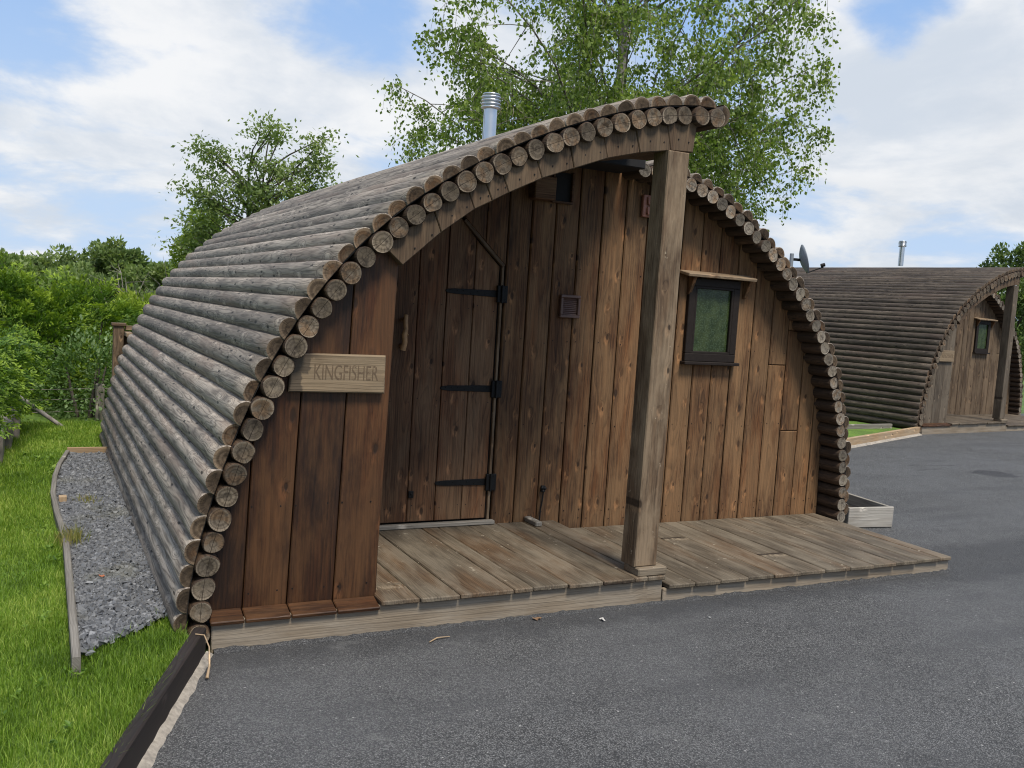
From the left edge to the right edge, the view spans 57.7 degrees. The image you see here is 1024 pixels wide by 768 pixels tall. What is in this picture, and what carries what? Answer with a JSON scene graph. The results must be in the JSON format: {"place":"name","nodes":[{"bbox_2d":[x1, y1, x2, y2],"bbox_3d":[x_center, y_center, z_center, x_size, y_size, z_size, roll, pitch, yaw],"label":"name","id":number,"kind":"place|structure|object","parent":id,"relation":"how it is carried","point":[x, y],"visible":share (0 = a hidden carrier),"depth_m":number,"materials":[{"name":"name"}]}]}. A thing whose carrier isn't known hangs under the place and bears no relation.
{"place":"outdoors","nodes":[
{"label":"outdoors","id":0,"kind":"place"},
{"bbox_2d":[0,321,55,438],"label":"hedge","id":1,"kind":"object","parent":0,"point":[23,378],"visible":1,"depth_m":8.15,"materials":[{"name":"green plant"}]},
{"bbox_2d":[0,396,190,767],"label":"lawn","id":2,"kind":"structure","parent":0,"point":[36,416],"depth_m":3.87,"materials":[{"name":"green plant"}]},
{"bbox_2d":[20,395,65,427],"bbox_3d":[-4.773,0.301,9.442,0.554,0.337,0.072,4,5,7],"label":"broken post","id":3,"kind":"object","parent":2,"relation":"on","point":[48,417],"visible":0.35,"depth_m":9.42,"materials":[{"name":"grey wood"}]},
{"bbox_2d":[50,450,80,676],"bbox_3d":[-2.761,0.869,5.686,0.132,0.135,4.783,1,5,-26],"label":"edging board","id":4,"kind":"object","parent":2,"relation":"on","point":[75,652],"visible":0.77,"depth_m":4.46,"materials":[{"name":"grey wood"}]},
{"bbox_2d":[67,447,107,452],"bbox_3d":[-3.594,0.617,7.950,0.390,0.155,0.025,1,5,-27],"label":"edging board","id":5,"kind":"object","parent":2,"relation":"on","point":[86,449],"visible":0.37,"depth_m":7.92,"materials":[{"name":"brown wood"}]},
{"bbox_2d":[0,0,1023,317],"label":"sky","id":6,"kind":"structure","parent":0,"point":[926,122],"materials":[{"name":"blue"}]},
{"bbox_2d":[13,379,1023,678],"bbox_3d":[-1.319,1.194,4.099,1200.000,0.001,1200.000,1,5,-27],"label":"ground","id":7,"kind":"structure","parent":0,"point":[1021,413],"depth_m":20.84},
{"bbox_2d":[0,409,20,462],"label":"retaining wall","id":8,"kind":"structure","parent":7,"relation":"on","point":[8,441],"depth_m":8.02,"materials":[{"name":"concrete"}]},
{"bbox_2d":[0,248,40,276],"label":"tree","id":9,"kind":"object","parent":7,"relation":"on","point":[15,258],"visible":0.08,"depth_m":25.20,"materials":[{"name":"green plant"}]},
{"bbox_2d":[0,271,85,376],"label":"tree","id":10,"kind":"object","parent":7,"relation":"on","point":[36,279],"visible":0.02,"depth_m":13.05,"materials":[{"name":"green plant"}]},
{"bbox_2d":[0,249,122,415],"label":"conifer bush","id":11,"kind":"object","parent":7,"relation":"on","point":[11,286],"visible":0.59,"depth_m":10.32,"materials":[{"name":"plant"}]},
{"bbox_2d":[58,495,66,501],"bbox_3d":[-2.984,0.823,6.163,0.048,0.164,0.064,1,5,-27],"label":"wooden peg","id":12,"kind":"object","parent":7,"relation":"on","point":[62,498],"visible":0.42,"depth_m":6.13,"materials":[{"name":"beige wood"}]},
{"bbox_2d":[25,243,105,275],"bbox_3d":[-13.744,-2.849,27.745,3.901,2.783,4.292,1,5,-27],"label":"tree","id":13,"kind":"object","parent":7,"relation":"on","point":[40,262],"visible":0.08,"depth_m":27.46,"materials":[{"name":"green plant"}]},
{"bbox_2d":[26,383,106,419],"bbox_3d":[-4.676,0.241,9.906,2.103,0.500,0.093,1,5,-25],"label":"wire fence","id":14,"kind":"object","parent":7,"relation":"on","point":[98,413],"visible":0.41,"depth_m":9.96,"materials":[{"name":"grey wood"}]},
{"bbox_2d":[30,314,112,420],"bbox_3d":[-4.621,-0.100,10.182,1.240,1.332,1.075,1,5,-27],"label":"shrub","id":15,"kind":"object","parent":7,"relation":"on","point":[91,402],"visible":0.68,"depth_m":10.02,"materials":[{"name":"green plant"}]},
{"bbox_2d":[40,260,104,289],"bbox_3d":[-9.341,-1.591,19.800,2.378,2.129,2.631,1,5,-27],"label":"tree","id":16,"kind":"object","parent":7,"relation":"on","point":[85,267],"visible":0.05,"depth_m":19.91,"materials":[{"name":"green plant"}]},
{"bbox_2d":[0,265,148,408],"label":"conifer bush","id":17,"kind":"object","parent":7,"relation":"on","point":[111,315],"visible":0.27,"depth_m":11.07,"materials":[{"name":"plant"}]},
{"bbox_2d":[79,344,111,408],"bbox_3d":[-4.301,0.014,10.504,1.110,1.095,1.079,1,5,-27],"label":"shrub","id":18,"kind":"object","parent":7,"relation":"on","point":[92,377],"visible":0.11,"depth_m":10.34,"materials":[{"name":"green plant"}]},
{"bbox_2d":[67,272,155,337],"bbox_3d":[-6.645,-0.942,15.581,1.838,1.866,1.935,1,5,-27],"label":"tree","id":19,"kind":"object","parent":7,"relation":"on","point":[102,276],"visible":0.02,"depth_m":15.27,"materials":[{"name":"green plant"}]},
{"bbox_2d":[77,235,155,290],"bbox_3d":[-11.715,-2.877,27.431,2.618,3.113,2.673,1,5,-27],"label":"tree","id":20,"kind":"object","parent":7,"relation":"on","point":[107,254],"visible":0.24,"depth_m":26.94,"materials":[{"name":"green plant"}]},
{"bbox_2d":[84,283,155,386],"bbox_3d":[-4.912,-0.514,12.699,2.093,1.716,1.589,1,5,-27],"label":"shrub","id":21,"kind":"object","parent":7,"relation":"on","point":[133,295],"visible":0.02,"depth_m":12.39,"materials":[{"name":"green plant"}]},
{"bbox_2d":[111,322,132,385],"bbox_3d":[-3.679,-0.004,9.340,0.660,1.186,0.368,1,5,-27],"label":"timber screen","id":22,"kind":"object","parent":7,"relation":"on","point":[120,336],"visible":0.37,"depth_m":9.25,"materials":[{"name":"brown wood"}]},
{"bbox_2d":[87,258,166,317],"bbox_3d":[-5.693,-1.004,14.182,1.650,1.927,1.860,4,5,3],"label":"dead shrub","id":23,"kind":"object","parent":7,"relation":"on","point":[129,282],"visible":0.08,"depth_m":13.95,"materials":[{"name":"plant"}]},
{"bbox_2d":[118,260,173,292],"bbox_3d":[-8.553,-1.853,22.381,2.012,2.320,2.133,4,5,9],"label":"tree","id":24,"kind":"object","parent":7,"relation":"on","point":[157,272],"visible":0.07,"depth_m":21.93,"materials":[{"name":"green plant"}]},
{"bbox_2d":[100,627,205,767],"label":"kerb board","id":25,"kind":"object","parent":7,"relation":"on","point":[137,737],"visible":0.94,"depth_m":3.30,"materials":[{"name":"black wood"}]},
{"bbox_2d":[195,633,210,678],"bbox_3d":[-1.274,1.129,3.862,0.045,0.136,0.180,0,6,-34],"label":"dry stem","id":26,"kind":"object","parent":25,"relation":"hanging from","point":[208,670],"visible":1,"depth_m":3.84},
{"bbox_2d":[161,206,223,285],"bbox_3d":[-5.993,-1.836,17.992,1.422,3.345,1.398,6,5,28],"label":"tree","id":27,"kind":"object","parent":7,"relation":"on","point":[175,258],"visible":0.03,"depth_m":17.62,"materials":[{"name":"green plant"}]},
{"bbox_2d":[150,109,359,271],"bbox_3d":[-4.633,-2.443,16.733,3.392,4.792,2.018,4,5,8],"label":"rowan tree","id":28,"kind":"object","parent":7,"relation":"on","point":[256,195],"visible":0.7,"depth_m":16.51,"materials":[{"name":"green plant"}]},
{"bbox_2d":[100,259,1022,333],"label":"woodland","id":29,"kind":"object","parent":7,"relation":"on","point":[1015,322],"depth_m":48.30,"materials":[{"name":"green plant"}]},
{"bbox_2d":[373,0,841,231],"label":"birch tree","id":30,"kind":"object","parent":7,"relation":"on","point":[618,21],"visible":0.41,"depth_m":12.18,"materials":[{"name":"green plant"}]},
{"bbox_2d":[847,424,891,428],"bbox_3d":[4.988,0.681,14.063,2.305,0.135,0.050,1,6,-31],"label":"edging board","id":31,"kind":"object","parent":7,"relation":"on","point":[866,426],"visible":0.26,"depth_m":14.35,"materials":[{"name":"grey wood"}]},
{"bbox_2d":[846,427,919,444],"bbox_3d":[5.174,0.767,13.204,0.060,0.130,3.486,8,6,41],"label":"edging board","id":32,"kind":"object","parent":7,"relation":"on","point":[861,439],"visible":0.58,"depth_m":13.33,"materials":[{"name":"brown wood"}]},
{"bbox_2d":[795,241,1023,434],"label":"log cabin","id":33,"kind":"object","parent":7,"relation":"on","point":[931,350],"visible":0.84,"depth_m":15.72,"materials":[{"name":"brown wood"}]},
{"bbox_2d":[972,317,997,353],"bbox_3d":[8.892,-0.904,17.491,0.624,0.672,0.130,0,6,-34],"label":"window","id":34,"kind":"structure","parent":33,"relation":"in","point":[981,338],"depth_m":17.51,"materials":[{"name":"green glass"}]},
{"bbox_2d":[978,241,1023,383],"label":"tree","id":35,"kind":"object","parent":7,"relation":"on","point":[1017,252],"visible":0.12,"depth_m":28.62,"materials":[{"name":"green plant"}]},
{"bbox_2d":[152,413,1023,767],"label":"driveway","id":36,"kind":"structure","parent":0,"point":[924,671],"depth_m":4.08,"materials":[{"name":"grey asphalt"}]},
{"bbox_2d":[137,651,212,767],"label":"mortar strip","id":37,"kind":"object","parent":36,"relation":"on","point":[157,743],"visible":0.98,"depth_m":3.44,"materials":[{"name":"beige concrete"}]},
{"bbox_2d":[99,92,950,653],"bbox_3d":[-0.264,-0.601,7.465,5.237,3.136,5.453,1,5,-27],"label":"log cabin","id":38,"kind":"object","parent":36,"relation":"on","point":[415,392],"visible":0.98,"depth_m":5.80,"materials":[{"name":"brown timber boards"},{"name":"weathered grey logs"},{"name":"glass"}]},
{"bbox_2d":[379,218,507,530],"bbox_3d":[-0.559,-0.153,5.792,1.130,2.132,0.111,1,5,-27],"label":"door","id":39,"kind":"structure","parent":38,"relation":"in","point":[442,388],"depth_m":5.90,"materials":[{"name":"brown wood"}]},
{"bbox_2d":[524,516,541,526],"bbox_3d":[0.140,0.915,6.184,0.048,0.032,0.170,1,5,-27],"label":"door stop","id":40,"kind":"object","parent":38,"relation":"on","point":[533,521],"depth_m":6.15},
{"bbox_2d":[680,270,756,365],"bbox_3d":[1.475,-0.471,6.748,0.624,0.672,0.130,1,5,-27],"label":"window","id":41,"kind":"structure","parent":38,"relation":"in","point":[712,305],"depth_m":6.77,"materials":[{"name":"green glass"}]},
{"bbox_2d":[789,245,824,272],"bbox_3d":[2.859,-0.188,9.268,0.304,2.387,0.229,7,6,34],"label":"satellite dish","id":42,"kind":"object","parent":38,"relation":"attached to","point":[803,259],"visible":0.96,"depth_m":9.16,"materials":[{"name":"black metal"}]},
{"bbox_2d":[213,569,950,653],"bbox_3d":[0.824,1.216,5.174,4.796,0.020,0.047,1,5,-27],"label":"tarmac edge","id":43,"kind":"object","parent":36,"relation":"on","point":[233,648],"visible":1,"depth_m":4.85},
{"bbox_2d":[843,493,893,527],"bbox_3d":[2.672,1.008,8.116,0.443,0.168,1.358,2,5,-19],"label":"planter box","id":44,"kind":"object","parent":36,"relation":"on","point":[862,512],"visible":0.32,"depth_m":7.50,"materials":[{"name":"wood"}]},
{"bbox_2d":[851,433,921,447],"bbox_3d":[5.216,0.820,13.167,0.055,0.024,3.486,8,6,41],"label":"mortar strip","id":45,"kind":"object","parent":36,"relation":"on","point":[881,441],"visible":0.77,"depth_m":13.30,"materials":[{"name":"grey concrete"}]},
{"bbox_2d":[847,421,902,436],"bbox_3d":[3.631,0.661,13.312,6.000,0.001,2.850,1,5,-27],"label":"grass strip","id":46,"kind":"object","parent":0,"point":[855,432],"depth_m":14.09,"materials":[{"name":"green plant"}]},
{"label":"slate bed","id":47,"kind":"structure","parent":0,"visible":0},
{"bbox_2d":[56,451,167,655],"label":"slate chippings","id":48,"kind":"object","parent":47,"relation":"on","point":[120,596],"visible":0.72,"depth_m":4.91,"materials":[{"name":"grey gravel"}]},
{"bbox_2d":[44,522,94,549],"bbox_3d":[-2.476,0.840,5.215,0.260,0.117,0.328,5,5,12],"label":"grass tuft","id":49,"kind":"object","parent":48,"relation":"on","point":[74,534],"visible":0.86,"depth_m":5.20,"materials":[{"name":"plant"}]},
{"bbox_2d":[72,493,109,503],"bbox_3d":[-2.830,0.765,6.201,0.229,0.058,0.345,3,5,-13],"label":"weed patch","id":50,"kind":"object","parent":48,"relation":"on","point":[87,498],"visible":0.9,"depth_m":6.20,"materials":[{"name":"plant"}]}
]}

